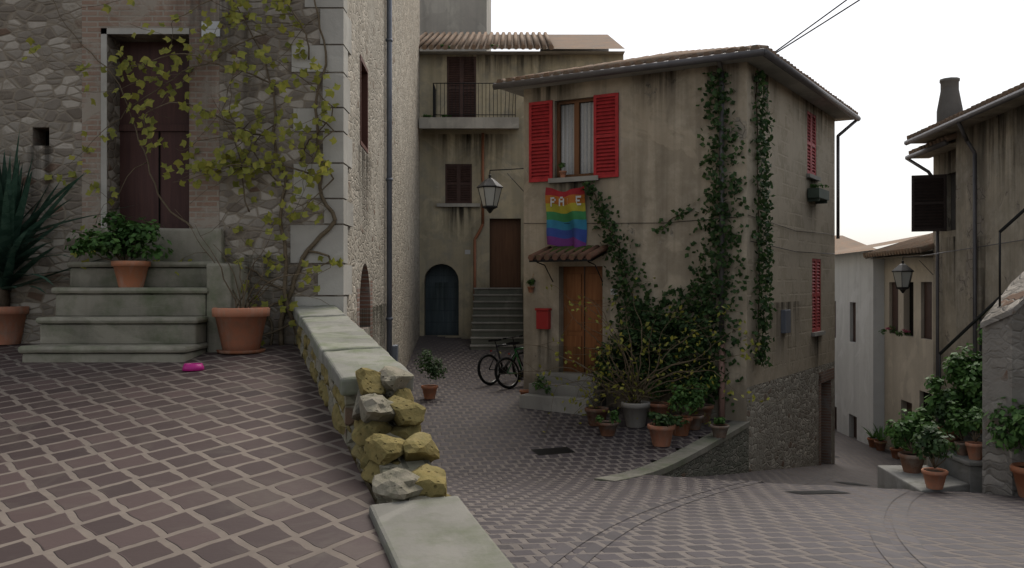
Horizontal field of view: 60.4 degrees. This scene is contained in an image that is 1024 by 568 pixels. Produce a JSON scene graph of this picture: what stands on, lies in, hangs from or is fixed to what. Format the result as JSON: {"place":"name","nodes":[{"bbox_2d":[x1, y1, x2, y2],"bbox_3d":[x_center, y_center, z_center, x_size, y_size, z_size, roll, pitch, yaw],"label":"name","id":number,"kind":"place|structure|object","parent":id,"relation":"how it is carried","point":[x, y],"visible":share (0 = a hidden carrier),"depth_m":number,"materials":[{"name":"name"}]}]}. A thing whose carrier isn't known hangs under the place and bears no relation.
{"place":"outdoors","nodes":[
{"label":"outdoors","id":0,"kind":"place"},
{"bbox_2d":[0,344,391,567],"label":"terrace","id":1,"kind":"structure","parent":0,"point":[233,461],"depth_m":5.33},
{"bbox_2d":[18,228,247,361],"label":"steps","id":2,"kind":"structure","parent":1,"relation":"on","point":[163,313],"depth_m":9.83,"materials":[{"name":"stone"}]},
{"bbox_2d":[0,261,269,353],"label":"flower pots","id":3,"kind":"object","parent":1,"relation":"on","point":[240,330],"visible":0.98,"depth_m":9.77,"materials":[{"name":"ceramic"}]},
{"bbox_2d":[0,130,133,306],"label":"yucca","id":4,"kind":"object","parent":3,"relation":"on","point":[16,238],"visible":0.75,"depth_m":10.19,"materials":[{"name":"green plant"}]},
{"bbox_2d":[64,210,173,260],"bbox_3d":[-4.400,-0.523,9.918,0.999,0.622,0.790,0,0,23],"label":"bush","id":5,"kind":"object","parent":3,"relation":"on","point":[129,239],"visible":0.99,"depth_m":9.85,"materials":[{"name":"green plant"}]},
{"bbox_2d":[21,0,342,345],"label":"vine","id":6,"kind":"object","parent":1,"relation":"on","point":[206,168],"visible":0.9,"depth_m":10.26,"materials":[{"name":"green plant"}]},
{"bbox_2d":[182,363,204,370],"bbox_3d":[-3.150,0.820,8.700,0.210,0.065,0.207,0,0,0],"label":"pink bowl","id":7,"kind":"object","parent":1,"relation":"on","point":[193,366],"visible":1,"depth_m":8.62,"materials":[{"name":"plastic"}]},
{"bbox_2d":[45,55,1021,352],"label":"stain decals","id":8,"kind":"object","parent":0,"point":[461,209],"visible":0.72,"depth_m":18.48,"materials":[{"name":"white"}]},
{"bbox_2d":[406,335,1023,567],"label":"street","id":9,"kind":"structure","parent":0,"point":[525,504],"depth_m":8.63,"materials":[{"name":"grey stone"}]},
{"bbox_2d":[0,0,419,366],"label":"building","id":10,"kind":"structure","parent":9,"relation":"on","point":[43,104],"depth_m":10.50,"materials":[{"name":"stone"}]},
{"bbox_2d":[386,0,392,356],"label":"downpipe","id":11,"kind":"object","parent":10,"relation":"attached to","point":[389,179],"visible":0.91,"depth_m":15.76,"materials":[{"name":"grey metal"}]},
{"bbox_2d":[300,336,385,503],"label":"parapet","id":12,"kind":"structure","parent":9,"relation":"on","point":[349,401],"depth_m":5.94,"materials":[{"name":"stone"}]},
{"bbox_2d":[294,320,350,434],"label":"parapet stones","id":13,"kind":"object","parent":12,"relation":"attached to","point":[339,425],"visible":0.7,"depth_m":7.25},
{"bbox_2d":[292,305,413,395],"bbox_3d":[-1.633,0.494,8.256,0.527,0.512,4.857,0,0,-18],"label":"parapet cap","id":14,"kind":"object","parent":12,"relation":"attached to","point":[344,346],"visible":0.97,"depth_m":7.26,"materials":[{"name":"grey stone"}]},
{"bbox_2d":[356,395,444,502],"bbox_3d":[-0.689,1.399,5.266,0.280,1.383,1.520,0,0,-18],"label":"mortar","id":15,"kind":"object","parent":12,"relation":"attached to","point":[410,466],"visible":0.12,"depth_m":4.98,"materials":[{"name":"grey concrete"}]},
{"bbox_2d":[351,366,450,501],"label":"stones","id":16,"kind":"object","parent":12,"relation":"attached to","point":[384,396],"visible":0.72,"depth_m":5.26,"materials":[{"name":"beige stone"}]},
{"bbox_2d":[369,496,514,567],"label":"stone slab","id":17,"kind":"structure","parent":9,"relation":"on","point":[444,532],"depth_m":4.09,"materials":[{"name":"stone"}]},
{"bbox_2d":[420,0,490,50],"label":"building","id":18,"kind":"structure","parent":9,"relation":"on","point":[453,16],"depth_m":33.00,"materials":[{"name":"grey concrete"}]},
{"bbox_2d":[477,335,523,384],"bbox_3d":[-0.133,1.634,19.119,0.578,1.042,1.653,0,0,27],"label":"bicycle","id":19,"kind":"object","parent":9,"relation":"on","point":[502,370],"visible":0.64,"depth_m":18.94,"materials":[{"name":"metal"}]},
{"bbox_2d":[494,342,523,388],"bbox_3d":[0.230,1.659,18.759,0.587,1.049,1.703,0,0,41],"label":"bicycle","id":20,"kind":"object","parent":9,"relation":"on","point":[508,359],"visible":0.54,"depth_m":18.47,"materials":[{"name":"metal"}]},
{"bbox_2d":[419,32,624,349],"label":"building","id":21,"kind":"structure","parent":9,"relation":"on","point":[494,309],"depth_m":26.60,"materials":[{"name":"paint"}]},
{"bbox_2d":[445,57,475,202],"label":"shutters","id":22,"kind":"object","parent":21,"relation":"attached to","point":[458,183],"visible":0.77,"depth_m":26.62,"materials":[{"name":"brown wood"}]},
{"bbox_2d":[423,44,497,116],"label":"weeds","id":23,"kind":"object","parent":21,"relation":"on","point":[426,115],"visible":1,"depth_m":25.72,"materials":[{"name":"green plant"}]},
{"bbox_2d":[433,83,515,116],"bbox_3d":[-1.081,-5.357,26.117,2.462,1.015,0.965,0,0,0],"label":"railing","id":24,"kind":"object","parent":21,"relation":"attached to","point":[440,114],"visible":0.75,"depth_m":25.64,"materials":[{"name":"black metal"}]},
{"bbox_2d":[473,133,483,300],"bbox_3d":[-1.000,-1.475,26.520,0.330,6.150,0.090,0,0,0],"label":"downpipe","id":25,"kind":"object","parent":21,"relation":"attached to","point":[482,214],"visible":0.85,"depth_m":26.48,"materials":[{"name":"orange metal"}]},
{"bbox_2d":[421,385,692,446],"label":"flower pots","id":26,"kind":"object","parent":9,"relation":"on","point":[661,436],"visible":0.6,"depth_m":14.22,"materials":[{"name":"ceramic"}]},
{"bbox_2d":[415,314,727,426],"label":"potted plants","id":27,"kind":"object","parent":26,"relation":"in","point":[432,370],"visible":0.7,"depth_m":15.51,"materials":[{"name":"green plant"}]},
{"bbox_2d":[540,49,608,50],"bbox_3d":[2.150,-2.400,33.000,2.300,11.900,6.000,0,0,0],"label":"gutter","id":28,"kind":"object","parent":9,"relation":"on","point":[575,50],"depth_m":30.00,"materials":[{"name":"grey metal"}]},
{"bbox_2d":[621,400,649,427],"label":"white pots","id":29,"kind":"object","parent":9,"relation":"on","point":[633,412],"visible":0.91,"depth_m":14.79,"materials":[{"name":"ceramic"}]},
{"bbox_2d":[499,277,783,431],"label":"green plants","id":30,"kind":"object","parent":9,"relation":"on","point":[692,394],"visible":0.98,"depth_m":14.75,"materials":[{"name":"green plant"}]},
{"bbox_2d":[585,403,728,437],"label":"flower pots","id":31,"kind":"object","parent":9,"relation":"on","point":[607,428],"visible":0.69,"depth_m":14.64,"materials":[{"name":"ceramic"}]},
{"bbox_2d":[519,62,834,471],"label":"house","id":32,"kind":"structure","parent":9,"relation":"on","point":[662,150],"depth_m":16.62,"materials":[{"name":"paint"}]},
{"bbox_2d":[477,168,523,212],"bbox_3d":[-0.225,-1.889,17.758,0.993,0.931,0.534,0,0,0],"label":"lantern","id":33,"kind":"object","parent":32,"relation":"attached to","point":[489,189],"visible":1,"depth_m":17.65,"materials":[{"name":"metal"}]},
{"bbox_2d":[465,250,616,294],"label":"plaques","id":34,"kind":"object","parent":32,"relation":"attached to","point":[468,252],"visible":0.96,"depth_m":21.55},
{"bbox_2d":[535,308,551,328],"bbox_3d":[0.610,0.675,17.165,0.310,0.410,0.140,0,0,30],"label":"mailbox","id":35,"kind":"object","parent":32,"relation":"on","point":[543,318],"visible":1,"depth_m":17.12,"materials":[{"name":"red metal"}]},
{"bbox_2d":[527,171,566,292],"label":"flower pots","id":36,"kind":"object","parent":32,"relation":"on","point":[562,174],"visible":1,"depth_m":16.98,"materials":[{"name":"ceramic"}]},
{"bbox_2d":[526,163,565,286],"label":"potted plants","id":37,"kind":"object","parent":36,"relation":"in","point":[531,282],"visible":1,"depth_m":17.24,"materials":[{"name":"green plant"}]},
{"bbox_2d":[545,186,586,246],"bbox_3d":[1.024,-1.202,16.893,0.838,1.355,0.200,0,0,30],"label":"rainbow flag","id":38,"kind":"object","parent":32,"relation":"attached to","point":[559,232],"visible":0.96,"depth_m":16.95,"materials":[{"name":"multicoloured fabric"}]},
{"bbox_2d":[550,196,580,206],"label":"flag letters","id":39,"kind":"object","parent":38,"relation":"attached to","point":[551,201],"visible":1,"depth_m":16.94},
{"bbox_2d":[528,245,607,281],"bbox_3d":[1.058,-0.386,16.537,1.310,0.709,0.816,0,0,30],"label":"canopy","id":40,"kind":"object","parent":32,"relation":"on","point":[587,253],"visible":0.98,"depth_m":16.36,"materials":[{"name":"tile"}]},
{"bbox_2d":[529,93,618,182],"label":"shutters","id":41,"kind":"object","parent":32,"relation":"attached to","point":[605,135],"visible":1,"depth_m":16.64,"materials":[{"name":"red wood"}]},
{"bbox_2d":[392,310,790,361],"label":"meter boxes","id":42,"kind":"object","parent":32,"relation":"attached to","point":[785,321],"visible":0.72,"depth_m":16.99,"materials":[{"name":"metal"}]},
{"bbox_2d":[495,45,857,120],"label":"roof","id":43,"kind":"structure","parent":32,"relation":"attached to","point":[781,76],"depth_m":16.50,"materials":[{"name":"brown tile"}]},
{"bbox_2d":[492,48,860,238],"bbox_3d":[4.641,-2.498,17.077,9.215,2.895,4.191,0,0,-22],"label":"gutter","id":44,"kind":"object","parent":32,"relation":"on","point":[788,68],"visible":1,"depth_m":16.27,"materials":[{"name":"grey metal"}]},
{"bbox_2d":[524,0,859,253],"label":"cables","id":45,"kind":"object","parent":44,"relation":"attached to","point":[778,50],"visible":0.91,"depth_m":15.53,"materials":[{"name":"metal"}]},
{"bbox_2d":[581,68,777,412],"bbox_3d":[2.954,-0.767,15.919,3.560,6.024,1.212,0,0,10],"label":"ivy","id":46,"kind":"object","parent":32,"relation":"attached to","point":[707,308],"visible":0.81,"depth_m":15.55,"materials":[{"name":"green plant"}]},
{"bbox_2d":[717,61,724,417],"bbox_3d":[3.628,-0.756,15.334,0.105,6.412,0.314,0,0,28],"label":"downpipe","id":47,"kind":"object","parent":32,"relation":"attached to","point":[721,363],"visible":0.64,"depth_m":15.39,"materials":[{"name":"grey metal"}]},
{"bbox_2d":[807,111,820,331],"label":"shutters","id":48,"kind":"object","parent":32,"relation":"on","point":[816,263],"visible":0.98,"depth_m":19.12,"materials":[{"name":"red wood"}]},
{"bbox_2d":[810,183,828,187],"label":"planter plants","id":49,"kind":"object","parent":32,"relation":"on","point":[815,185],"visible":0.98,"depth_m":18.72,"materials":[{"name":"green plant"}]},
{"bbox_2d":[622,427,748,476],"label":"wedge wall","id":50,"kind":"structure","parent":9,"relation":"on","point":[730,455],"depth_m":14.19,"materials":[{"name":"grey stone"}]},
{"bbox_2d":[594,421,749,481],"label":"ramp curb","id":51,"kind":"structure","parent":50,"relation":"on","point":[686,454],"depth_m":12.94,"materials":[{"name":"grey concrete"}]},
{"bbox_2d":[531,447,867,493],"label":"drain grates","id":52,"kind":"object","parent":9,"relation":"on","point":[557,450],"visible":0.79,"depth_m":13.20,"materials":[{"name":"black metal"}]},
{"bbox_2d":[529,444,947,567],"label":"street arcs","id":53,"kind":"object","parent":9,"relation":"on","point":[893,555],"visible":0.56,"depth_m":6.30,"materials":[{"name":"grey stone"}]},
{"bbox_2d":[835,235,875,253],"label":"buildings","id":54,"kind":"structure","parent":9,"relation":"on","point":[842,242],"depth_m":36.20,"materials":[{"name":"tile"}]},
{"bbox_2d":[835,234,925,444],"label":"building","id":55,"kind":"structure","parent":9,"relation":"on","point":[859,343],"depth_m":25.92,"materials":[{"name":"paint"}]},
{"bbox_2d":[867,437,903,458],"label":"flower pots","id":56,"kind":"object","parent":9,"relation":"on","point":[877,444],"visible":0.34,"depth_m":23.87,"materials":[{"name":"ceramic"}]},
{"bbox_2d":[863,425,918,451],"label":"plants","id":57,"kind":"object","parent":56,"relation":"on","point":[879,436],"visible":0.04,"depth_m":24.02,"materials":[{"name":"green plant"}]},
{"bbox_2d":[863,233,934,465],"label":"building","id":58,"kind":"structure","parent":9,"relation":"on","point":[908,364],"depth_m":22.86,"materials":[{"name":"paint"}]},
{"bbox_2d":[878,325,910,335],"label":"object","id":59,"kind":"object","parent":58,"relation":"attached to","point":[896,332],"visible":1,"depth_m":23.73,"materials":[{"name":"green plant"}]},
{"bbox_2d":[892,256,932,292],"bbox_3d":[9.578,-0.238,21.021,1.036,0.931,0.477,0,0,0],"label":"lantern","id":60,"kind":"object","parent":58,"relation":"attached to","point":[902,273],"visible":0.89,"depth_m":20.90,"materials":[{"name":"metal"}]},
{"bbox_2d":[877,431,981,492],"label":"stairs","id":61,"kind":"structure","parent":9,"relation":"on","point":[964,474],"depth_m":10.07,"materials":[{"name":"stone"}]},
{"bbox_2d":[898,437,967,473],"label":"flower pots","id":62,"kind":"object","parent":61,"relation":"on","point":[911,462],"visible":0.59,"depth_m":10.35,"materials":[{"name":"ceramic"}]},
{"bbox_2d":[883,324,1023,467],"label":"potted plants","id":63,"kind":"object","parent":62,"relation":"in","point":[967,378],"depth_m":10.35,"materials":[{"name":"green plant"}]},
{"bbox_2d":[939,292,1003,389],"bbox_3d":[6.774,0.041,10.800,3.075,4.137,0.040,0,0,0],"label":"handrail","id":64,"kind":"object","parent":61,"relation":"attached to","point":[965,329],"visible":0.33,"depth_m":10.79,"materials":[{"name":"metal"}]},
{"bbox_2d":[908,133,956,421],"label":"building","id":65,"kind":"structure","parent":9,"relation":"on","point":[947,297],"depth_m":19.82,"materials":[{"name":"paint"}]},
{"bbox_2d":[905,140,948,423],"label":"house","id":66,"kind":"structure","parent":65,"relation":"attached to","point":[909,157],"depth_m":20.10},
{"bbox_2d":[911,174,946,231],"bbox_3d":[9.440,-1.830,19.927,0.720,1.280,0.040,0,0,19],"label":"shutter","id":67,"kind":"object","parent":65,"relation":"attached to","point":[928,203],"visible":1,"depth_m":19.93,"materials":[{"name":"brown wood"}]},
{"bbox_2d":[907,77,1023,388],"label":"building","id":68,"kind":"structure","parent":9,"relation":"on","point":[1000,178],"depth_m":17.18,"materials":[{"name":"paint"}]},
{"bbox_2d":[904,88,1023,360],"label":"gutter","id":69,"kind":"object","parent":68,"relation":"attached to","point":[991,105],"visible":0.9,"depth_m":17.47,"materials":[{"name":"black metal"}]},
{"bbox_2d":[921,410,1023,497],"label":"flower pots","id":70,"kind":"object","parent":9,"relation":"on","point":[934,478],"visible":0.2,"depth_m":9.54,"materials":[{"name":"ceramic"}]},
{"bbox_2d":[982,305,1023,495],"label":"stair wall","id":71,"kind":"structure","parent":9,"relation":"on","point":[1003,357],"depth_m":9.26,"materials":[{"name":"grey stone"}]},
{"bbox_2d":[980,271,1023,327],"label":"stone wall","id":72,"kind":"structure","parent":71,"relation":"on","point":[1012,298],"depth_m":9.34,"materials":[{"name":"grey stone"}]},
{"bbox_2d":[999,208,1023,306],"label":"handrail","id":73,"kind":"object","parent":72,"relation":"on","point":[1011,221],"depth_m":9.37,"materials":[{"name":"metal"}]},
{"bbox_2d":[491,0,1023,248],"label":"sky","id":74,"kind":"structure","parent":0,"point":[886,60],"materials":[{"name":"white"}]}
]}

